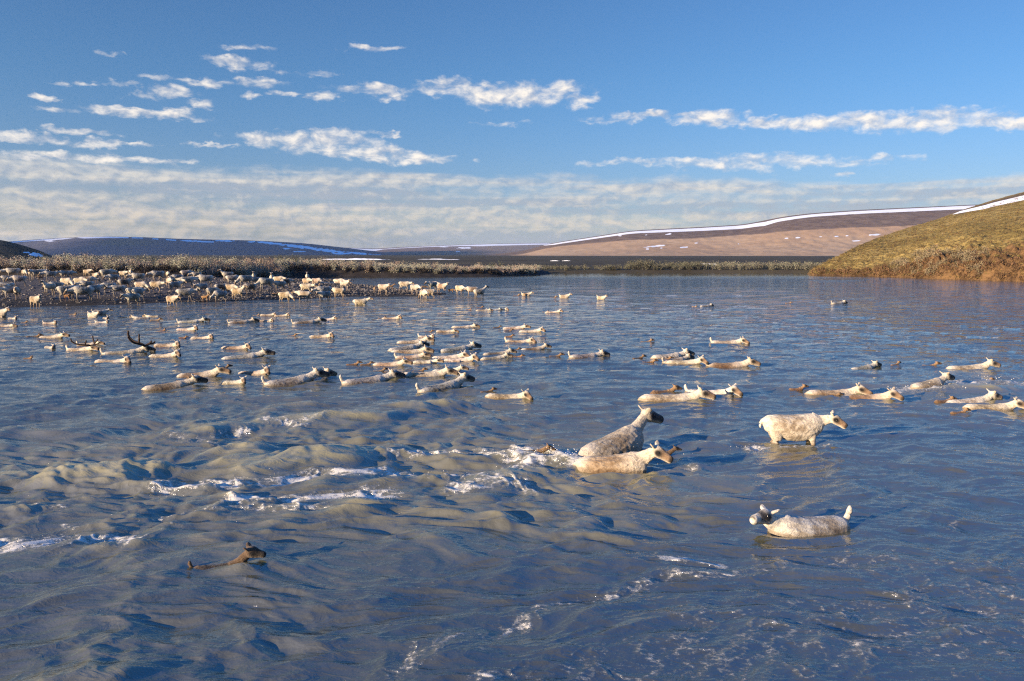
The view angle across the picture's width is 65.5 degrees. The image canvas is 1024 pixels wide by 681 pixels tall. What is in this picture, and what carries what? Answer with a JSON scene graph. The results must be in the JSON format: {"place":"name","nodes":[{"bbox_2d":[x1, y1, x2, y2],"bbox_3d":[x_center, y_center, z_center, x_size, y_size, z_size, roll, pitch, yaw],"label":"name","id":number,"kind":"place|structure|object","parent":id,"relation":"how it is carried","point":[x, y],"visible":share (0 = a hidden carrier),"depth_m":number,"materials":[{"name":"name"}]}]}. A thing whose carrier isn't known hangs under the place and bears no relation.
{"place":"outdoors","nodes":[
{"label":"outdoors","id":0,"kind":"place"},
{"bbox_2d":[0,240,51,258],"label":"bluff","id":1,"kind":"structure","parent":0,"point":[8,250],"depth_m":369.00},
{"bbox_2d":[9,236,399,254],"bbox_3d":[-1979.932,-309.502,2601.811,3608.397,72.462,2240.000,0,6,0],"label":"hill","id":2,"kind":"structure","parent":0,"point":[108,245],"depth_m":2198.38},
{"bbox_2d":[0,276,445,307],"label":"gravel bar","id":3,"kind":"object","parent":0,"point":[97,301],"visible":0.2,"depth_m":67.81,"materials":[{"name":"grey gravel"}]},
{"bbox_2d":[0,286,17,299],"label":"caribou","id":4,"kind":"object","parent":3,"relation":"on","point":[5,290],"visible":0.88,"depth_m":60.08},
{"bbox_2d":[0,268,20,275],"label":"caribou","id":5,"kind":"object","parent":3,"relation":"on","point":[9,271],"visible":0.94,"depth_m":88.19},
{"bbox_2d":[5,275,26,286],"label":"caribou","id":6,"kind":"object","parent":3,"relation":"on","point":[15,278],"visible":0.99,"depth_m":72.74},
{"bbox_2d":[29,294,41,308],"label":"caribou","id":7,"kind":"object","parent":3,"relation":"on","point":[35,299],"visible":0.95,"depth_m":54.81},
{"bbox_2d":[39,280,55,294],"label":"caribou","id":8,"kind":"object","parent":3,"relation":"on","point":[47,286],"visible":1,"depth_m":64.05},
{"bbox_2d":[38,271,57,280],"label":"caribou","id":9,"kind":"object","parent":3,"relation":"on","point":[50,273],"visible":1,"depth_m":83.28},
{"bbox_2d":[60,278,73,285],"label":"caribou","id":10,"kind":"object","parent":3,"relation":"on","point":[67,281],"visible":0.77,"depth_m":68.71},
{"bbox_2d":[56,284,83,300],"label":"caribou","id":11,"kind":"object","parent":3,"relation":"on","point":[61,289],"visible":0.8,"depth_m":59.78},
{"bbox_2d":[63,286,94,302],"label":"caribou","id":12,"kind":"object","parent":3,"relation":"on","point":[78,290],"visible":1,"depth_m":59.09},
{"bbox_2d":[74,280,94,286],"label":"caribou","id":13,"kind":"object","parent":3,"relation":"on","point":[85,283],"visible":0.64,"depth_m":67.27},
{"bbox_2d":[87,283,106,298],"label":"caribou","id":14,"kind":"object","parent":3,"relation":"on","point":[97,287],"visible":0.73,"depth_m":62.55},
{"bbox_2d":[99,269,119,279],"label":"caribou","id":15,"kind":"object","parent":3,"relation":"on","point":[103,272],"visible":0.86,"depth_m":87.69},
{"bbox_2d":[102,274,119,282],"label":"caribou","id":16,"kind":"object","parent":3,"relation":"on","point":[113,276],"visible":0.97,"depth_m":78.35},
{"bbox_2d":[104,285,125,296],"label":"caribou","id":17,"kind":"object","parent":3,"relation":"on","point":[113,288],"visible":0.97,"depth_m":64.07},
{"bbox_2d":[117,278,136,284],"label":"caribou","id":18,"kind":"object","parent":3,"relation":"on","point":[124,281],"visible":0.86,"depth_m":71.04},
{"bbox_2d":[119,293,140,304],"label":"caribou","id":19,"kind":"object","parent":3,"relation":"on","point":[131,296],"visible":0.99,"depth_m":58.02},
{"bbox_2d":[125,273,145,282],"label":"caribou","id":20,"kind":"object","parent":3,"relation":"on","point":[138,275],"visible":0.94,"depth_m":78.92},
{"bbox_2d":[132,288,148,301],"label":"caribou","id":21,"kind":"object","parent":3,"relation":"on","point":[140,291],"visible":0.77,"depth_m":61.65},
{"bbox_2d":[134,281,150,292],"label":"caribou","id":22,"kind":"object","parent":3,"relation":"on","point":[143,284],"visible":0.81,"depth_m":68.28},
{"bbox_2d":[145,271,164,279],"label":"caribou","id":23,"kind":"object","parent":3,"relation":"on","point":[157,273],"visible":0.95,"depth_m":84.04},
{"bbox_2d":[149,281,167,292],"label":"caribou","id":24,"kind":"object","parent":3,"relation":"on","point":[154,284],"visible":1,"depth_m":68.24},
{"bbox_2d":[169,281,185,292],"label":"caribou","id":25,"kind":"object","parent":3,"relation":"on","point":[177,284],"visible":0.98,"depth_m":69.25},
{"bbox_2d":[175,288,200,302],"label":"caribou","id":26,"kind":"object","parent":3,"relation":"on","point":[187,292],"visible":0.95,"depth_m":61.55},
{"bbox_2d":[181,276,200,287],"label":"caribou","id":27,"kind":"object","parent":3,"relation":"on","point":[190,279],"visible":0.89,"depth_m":74.59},
{"bbox_2d":[193,283,207,291],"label":"caribou","id":28,"kind":"object","parent":3,"relation":"on","point":[199,286],"visible":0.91,"depth_m":67.82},
{"bbox_2d":[193,274,213,285],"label":"caribou","id":29,"kind":"object","parent":3,"relation":"on","point":[201,277],"visible":0.83,"depth_m":76.53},
{"bbox_2d":[206,287,221,299],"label":"caribou","id":30,"kind":"object","parent":3,"relation":"on","point":[210,290],"visible":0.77,"depth_m":63.84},
{"bbox_2d":[209,290,227,301],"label":"caribou","id":31,"kind":"object","parent":3,"relation":"on","point":[216,293],"visible":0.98,"depth_m":61.55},
{"bbox_2d":[0,276,441,306],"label":"cobbles","id":32,"kind":"object","parent":3,"relation":"on","point":[259,288],"visible":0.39,"depth_m":73.97,"materials":[{"name":"stone"}]},
{"bbox_2d":[225,275,238,285],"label":"caribou","id":33,"kind":"object","parent":3,"relation":"on","point":[231,277],"visible":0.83,"depth_m":79.75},
{"bbox_2d":[231,284,247,298],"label":"caribou","id":34,"kind":"object","parent":3,"relation":"on","point":[235,291],"visible":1,"depth_m":63.90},
{"bbox_2d":[234,275,252,285],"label":"caribou","id":35,"kind":"object","parent":3,"relation":"on","point":[245,278],"visible":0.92,"depth_m":77.06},
{"bbox_2d":[255,278,273,291],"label":"caribou","id":36,"kind":"object","parent":3,"relation":"on","point":[264,281],"visible":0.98,"depth_m":73.04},
{"bbox_2d":[278,291,294,301],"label":"caribou","id":37,"kind":"object","parent":3,"relation":"on","point":[287,295],"visible":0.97,"depth_m":62.52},
{"bbox_2d":[291,290,310,300],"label":"caribou","id":38,"kind":"object","parent":3,"relation":"on","point":[306,294],"visible":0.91,"depth_m":63.78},
{"bbox_2d":[299,283,317,294],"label":"caribou","id":39,"kind":"object","parent":3,"relation":"on","point":[305,286],"visible":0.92,"depth_m":70.45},
{"bbox_2d":[310,286,331,298],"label":"caribou","id":40,"kind":"object","parent":3,"relation":"on","point":[323,288],"visible":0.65,"depth_m":65.95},
{"bbox_2d":[316,291,330,299],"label":"caribou","id":41,"kind":"object","parent":3,"relation":"on","point":[322,294],"visible":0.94,"depth_m":64.34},
{"bbox_2d":[331,287,345,297],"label":"caribou","id":42,"kind":"object","parent":3,"relation":"on","point":[338,290],"visible":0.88,"depth_m":67.56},
{"bbox_2d":[378,283,389,294],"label":"caribou","id":43,"kind":"object","parent":3,"relation":"on","point":[383,286],"visible":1,"depth_m":72.24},
{"bbox_2d":[0,261,550,277],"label":"riverbank","id":44,"kind":"structure","parent":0,"point":[313,272],"depth_m":132.24,"materials":[{"name":"soil"}]},
{"bbox_2d":[0,263,537,276],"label":"bank undergrowth","id":45,"kind":"object","parent":44,"relation":"on","point":[301,267],"visible":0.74,"depth_m":119.46,"materials":[{"name":"brown plant"}]},
{"bbox_2d":[0,251,540,276],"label":"willow thicket","id":46,"kind":"object","parent":44,"relation":"on","point":[278,266],"visible":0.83,"depth_m":115.03,"materials":[{"name":"brown plant"}]},
{"bbox_2d":[3,255,835,272],"bbox_3d":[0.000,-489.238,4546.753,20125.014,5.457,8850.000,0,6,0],"label":"tundra plain","id":47,"kind":"structure","parent":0,"point":[517,260],"depth_m":301.45,"materials":[{"name":"brown soil"}]},
{"bbox_2d":[517,258,821,270],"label":"shore willows","id":48,"kind":"object","parent":47,"relation":"on","point":[687,265],"visible":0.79,"depth_m":166.96,"materials":[{"name":"brown plant"}]},
{"bbox_2d":[352,243,550,254],"bbox_3d":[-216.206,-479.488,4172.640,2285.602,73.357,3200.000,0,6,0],"label":"valley hill","id":49,"kind":"structure","parent":0,"point":[479,249],"depth_m":3754.04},
{"bbox_2d":[0,273,1023,680],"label":"river","id":50,"kind":"structure","parent":0,"point":[488,543],"depth_m":12.52,"materials":[{"name":"liquid"}]},
{"bbox_2d":[39,331,69,337],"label":"caribou","id":51,"kind":"object","parent":50,"relation":"in","point":[63,334],"visible":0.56,"depth_m":35.41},
{"bbox_2d":[65,336,99,350],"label":"bull caribou","id":52,"kind":"object","parent":50,"relation":"in","point":[92,347],"visible":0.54,"depth_m":30.54,"materials":[{"name":"beige fur"}]},
{"bbox_2d":[94,354,131,362],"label":"caribou","id":53,"kind":"object","parent":50,"relation":"on","point":[127,359],"visible":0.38,"depth_m":27.41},
{"bbox_2d":[100,331,155,353],"bbox_3d":[-14.459,0.302,30.068,1.813,1.315,1.024,0,6,2],"label":"bull caribou","id":54,"kind":"object","parent":50,"relation":"in","point":[144,347],"visible":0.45,"depth_m":30.01,"materials":[{"name":"beige fur"}]},
{"bbox_2d":[149,348,180,357],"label":"caribou","id":55,"kind":"object","parent":50,"relation":"in","point":[175,353],"visible":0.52,"depth_m":28.62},
{"bbox_2d":[154,340,180,347],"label":"caribou","id":56,"kind":"object","parent":50,"relation":"in","point":[176,344],"visible":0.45,"depth_m":31.86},
{"bbox_2d":[166,294,180,305],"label":"caribou","id":57,"kind":"object","parent":50,"relation":"on","point":[171,299],"visible":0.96,"depth_m":57.33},
{"bbox_2d":[141,373,207,390],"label":"caribou","id":58,"kind":"object","parent":50,"relation":"in","point":[193,379],"visible":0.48,"depth_m":22.27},
{"bbox_2d":[176,324,198,330],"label":"caribou","id":59,"kind":"object","parent":50,"relation":"in","point":[195,327],"visible":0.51,"depth_m":39.03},
{"bbox_2d":[176,316,210,322],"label":"caribou","id":60,"kind":"object","parent":50,"relation":"on","point":[199,320],"visible":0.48,"depth_m":43.82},
{"bbox_2d":[177,364,231,377],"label":"caribou","id":61,"kind":"object","parent":50,"relation":"in","point":[217,370],"visible":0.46,"depth_m":24.19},
{"bbox_2d":[188,542,265,569],"bbox_3d":[-3.380,2.656,9.472,0.893,0.437,0.208,-1,6,-12],"label":"caribou calf","id":62,"kind":"object","parent":50,"relation":"in","point":[250,551],"visible":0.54,"depth_m":9.46},
{"bbox_2d":[221,376,246,384],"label":"caribou","id":63,"kind":"object","parent":50,"relation":"on","point":[242,380],"visible":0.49,"depth_m":22.68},
{"bbox_2d":[222,342,251,349],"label":"caribou","id":64,"kind":"object","parent":50,"relation":"in","point":[247,345],"visible":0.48,"depth_m":31.45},
{"bbox_2d":[227,317,259,322],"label":"caribou","id":65,"kind":"object","parent":50,"relation":"on","point":[251,320],"visible":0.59,"depth_m":43.66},
{"bbox_2d":[222,347,275,358],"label":"caribou","id":66,"kind":"object","parent":50,"relation":"in","point":[263,352],"visible":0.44,"depth_m":28.51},
{"bbox_2d":[238,365,270,374],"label":"caribou","id":67,"kind":"object","parent":50,"relation":"in","point":[265,370],"visible":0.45,"depth_m":24.51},
{"bbox_2d":[261,367,329,386],"bbox_3d":[-6.253,1.245,23.143,1.982,0.840,0.598,-5,8,-27],"label":"caribou","id":68,"kind":"object","parent":50,"relation":"in","point":[310,376],"visible":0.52,"depth_m":23.00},
{"bbox_2d":[291,317,326,323],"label":"caribou","id":69,"kind":"object","parent":50,"relation":"in","point":[319,319],"visible":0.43,"depth_m":43.04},
{"bbox_2d":[310,331,334,337],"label":"caribou","id":70,"kind":"object","parent":50,"relation":"in","point":[330,334],"visible":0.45,"depth_m":35.36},
{"bbox_2d":[353,297,373,304],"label":"caribou","id":71,"kind":"object","parent":50,"relation":"on","point":[360,301],"visible":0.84,"depth_m":58.93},
{"bbox_2d":[339,368,405,384],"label":"caribou","id":72,"kind":"object","parent":50,"relation":"in","point":[392,373],"visible":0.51,"depth_m":23.24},
{"bbox_2d":[373,357,412,365],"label":"caribou","id":73,"kind":"object","parent":50,"relation":"in","point":[404,360],"visible":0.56,"depth_m":26.35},
{"bbox_2d":[388,340,429,350],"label":"caribou","id":74,"kind":"object","parent":50,"relation":"in","point":[421,343],"visible":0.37,"depth_m":31.08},
{"bbox_2d":[391,344,434,352],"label":"caribou","id":75,"kind":"object","parent":50,"relation":"on","point":[425,348],"visible":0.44,"depth_m":30.11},
{"bbox_2d":[394,351,431,358],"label":"caribou","id":76,"kind":"object","parent":50,"relation":"on","point":[423,354],"visible":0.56,"depth_m":28.43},
{"bbox_2d":[397,335,434,342],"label":"caribou","id":77,"kind":"object","parent":50,"relation":"in","point":[427,338],"visible":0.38,"depth_m":33.69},
{"bbox_2d":[413,357,443,363],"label":"caribou","id":78,"kind":"object","parent":50,"relation":"in","point":[437,359],"visible":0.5,"depth_m":27.01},
{"bbox_2d":[405,364,458,376],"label":"caribou","id":79,"kind":"object","parent":50,"relation":"on","point":[446,370],"visible":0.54,"depth_m":24.06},
{"bbox_2d":[415,371,474,392],"bbox_3d":[-1.810,1.359,22.110,1.982,0.840,0.598,-8,8,-38],"label":"caribou","id":80,"kind":"object","parent":50,"relation":"in","point":[460,380],"visible":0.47,"depth_m":22.00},
{"bbox_2d":[432,350,469,358],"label":"caribou","id":81,"kind":"object","parent":50,"relation":"on","point":[464,353],"visible":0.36,"depth_m":28.36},
{"bbox_2d":[439,341,481,351],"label":"caribou","id":82,"kind":"object","parent":50,"relation":"in","point":[471,345],"visible":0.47,"depth_m":30.86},
{"bbox_2d":[444,352,479,361],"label":"caribou","id":83,"kind":"object","parent":50,"relation":"in","point":[472,357],"visible":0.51,"depth_m":27.55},
{"bbox_2d":[451,323,480,327],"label":"caribou","id":84,"kind":"object","parent":50,"relation":"in","point":[473,325],"visible":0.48,"depth_m":40.53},
{"bbox_2d":[473,285,488,297],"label":"caribou","id":85,"kind":"object","parent":50,"relation":"in","point":[481,291],"visible":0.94,"depth_m":68.73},
{"bbox_2d":[480,352,512,359],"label":"caribou","id":86,"kind":"object","parent":50,"relation":"on","point":[506,354],"visible":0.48,"depth_m":28.27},
{"bbox_2d":[483,347,516,354],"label":"caribou","id":87,"kind":"object","parent":50,"relation":"on","point":[510,350],"visible":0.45,"depth_m":29.46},
{"bbox_2d":[485,388,532,399],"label":"caribou","id":88,"kind":"object","parent":50,"relation":"in","point":[523,394],"visible":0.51,"depth_m":20.37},
{"bbox_2d":[504,337,536,342],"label":"caribou","id":89,"kind":"object","parent":50,"relation":"in","point":[531,339],"visible":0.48,"depth_m":33.62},
{"bbox_2d":[521,343,551,349],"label":"caribou","id":90,"kind":"object","parent":50,"relation":"on","point":[545,345],"visible":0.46,"depth_m":31.11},
{"bbox_2d":[522,443,555,452],"bbox_3d":[0.452,2.046,14.685,0.721,0.287,0.156,0,6,-4],"label":"caribou calf","id":91,"kind":"object","parent":50,"relation":"on","point":[548,446],"visible":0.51,"depth_m":14.66},
{"bbox_2d":[568,349,609,358],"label":"caribou","id":92,"kind":"object","parent":50,"relation":"in","point":[602,352],"visible":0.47,"depth_m":28.60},
{"bbox_2d":[578,405,663,456],"bbox_3d":[2.049,2.245,14.985,2.136,1.921,0.676,-4,8,-36],"label":"caribou","id":93,"kind":"object","parent":50,"relation":"in","point":[627,438],"visible":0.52,"depth_m":14.74,"materials":[{"name":"white"}]},
{"bbox_2d":[573,440,673,473],"bbox_3d":[1.899,2.422,13.769,1.749,1.452,0.553,2,6,14],"label":"caribou","id":94,"kind":"object","parent":50,"relation":"in","point":[633,462],"visible":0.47,"depth_m":13.56,"materials":[{"name":"beige"}]},
{"bbox_2d":[650,384,682,393],"bbox_3d":[4.127,1.371,21.334,0.922,0.393,0.218,1,7,-11],"label":"caribou calf","id":95,"kind":"object","parent":50,"relation":"on","point":[674,388],"visible":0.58,"depth_m":21.30},
{"bbox_2d":[650,348,694,358],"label":"caribou","id":96,"kind":"object","parent":50,"relation":"in","point":[677,354],"visible":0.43,"depth_m":28.75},
{"bbox_2d":[638,385,715,401],"bbox_3d":[4.190,1.556,20.317,1.977,0.848,0.588,2,7,9],"label":"caribou","id":97,"kind":"object","parent":50,"relation":"in","point":[700,392],"visible":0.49,"depth_m":20.16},
{"bbox_2d":[662,353,694,362],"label":"caribou","id":98,"kind":"object","parent":50,"relation":"in","point":[687,356],"visible":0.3,"depth_m":27.84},
{"bbox_2d":[666,355,708,364],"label":"caribou","id":99,"kind":"object","parent":50,"relation":"in","point":[700,359],"visible":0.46,"depth_m":26.84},
{"bbox_2d":[684,383,742,396],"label":"caribou","id":100,"kind":"object","parent":50,"relation":"on","point":[734,389],"visible":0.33,"depth_m":20.89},
{"bbox_2d":[710,336,749,343],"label":"caribou","id":101,"kind":"object","parent":50,"relation":"in","point":[743,340],"visible":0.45,"depth_m":33.22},
{"bbox_2d":[707,356,760,367],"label":"caribou","id":102,"kind":"object","parent":50,"relation":"in","point":[748,362],"visible":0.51,"depth_m":26.43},
{"bbox_2d":[750,504,852,536],"bbox_3d":[3.868,2.565,10.757,1.652,0.723,0.532,-2,6,-14],"label":"caribou","id":103,"kind":"object","parent":50,"relation":"in","point":[774,524],"visible":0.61,"depth_m":10.59,"materials":[{"name":"white"}]},
{"bbox_2d":[759,410,847,445],"bbox_3d":[5.693,1.931,15.667,1.644,1.153,0.518,1,6,6],"label":"caribou","id":104,"kind":"object","parent":50,"relation":"in","point":[807,427],"visible":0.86,"depth_m":15.48,"materials":[{"name":"white"}]},
{"bbox_2d":[804,382,872,395],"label":"caribou","id":105,"kind":"object","parent":50,"relation":"on","point":[860,388],"visible":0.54,"depth_m":21.02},
{"bbox_2d":[851,360,881,368],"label":"caribou","id":106,"kind":"object","parent":50,"relation":"in","point":[874,364],"visible":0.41,"depth_m":26.24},
{"bbox_2d":[848,387,903,400],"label":"caribou","id":107,"kind":"object","parent":50,"relation":"in","point":[891,393],"visible":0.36,"depth_m":20.40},
{"bbox_2d":[910,371,954,388],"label":"caribou","id":108,"kind":"object","parent":50,"relation":"in","point":[942,379],"visible":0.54,"depth_m":22.00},
{"bbox_2d":[946,357,1000,369],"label":"caribou","id":109,"kind":"object","parent":50,"relation":"in","point":[988,363],"visible":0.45,"depth_m":25.83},
{"bbox_2d":[945,388,1002,402],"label":"caribou","id":110,"kind":"object","parent":50,"relation":"in","point":[990,395],"visible":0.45,"depth_m":20.10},
{"bbox_2d":[962,397,1023,411],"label":"caribou","id":111,"kind":"object","parent":50,"relation":"in","point":[1010,406],"visible":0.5,"depth_m":19.09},
{"bbox_2d":[0,0,1023,247],"label":"sky","id":112,"kind":"structure","parent":0,"point":[336,123],"materials":[{"name":"blue"}]},
{"bbox_2d":[491,205,975,255],"bbox_3d":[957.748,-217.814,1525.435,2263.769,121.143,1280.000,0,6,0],"label":"hill","id":113,"kind":"structure","parent":0,"point":[837,233],"depth_m":1446.88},
{"bbox_2d":[807,192,1023,281],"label":"bluff","id":114,"kind":"structure","parent":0,"point":[1002,267],"depth_m":142.66,"materials":[{"name":"brown soil"}]},
{"bbox_2d":[809,197,1023,278],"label":"bluff tussocks","id":115,"kind":"object","parent":114,"relation":"on","point":[830,265],"visible":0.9,"depth_m":149.15,"materials":[{"name":"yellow plant"}]},
{"bbox_2d":[811,254,1023,279],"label":"shore brush","id":116,"kind":"object","parent":114,"relation":"on","point":[918,274],"visible":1,"depth_m":123.57,"materials":[{"name":"brown plant"}]},
{"bbox_2d":[889,244,990,275],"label":"bluff willows","id":117,"kind":"object","parent":114,"relation":"on","point":[930,253],"visible":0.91,"depth_m":124.96,"materials":[{"name":"brown plant"}]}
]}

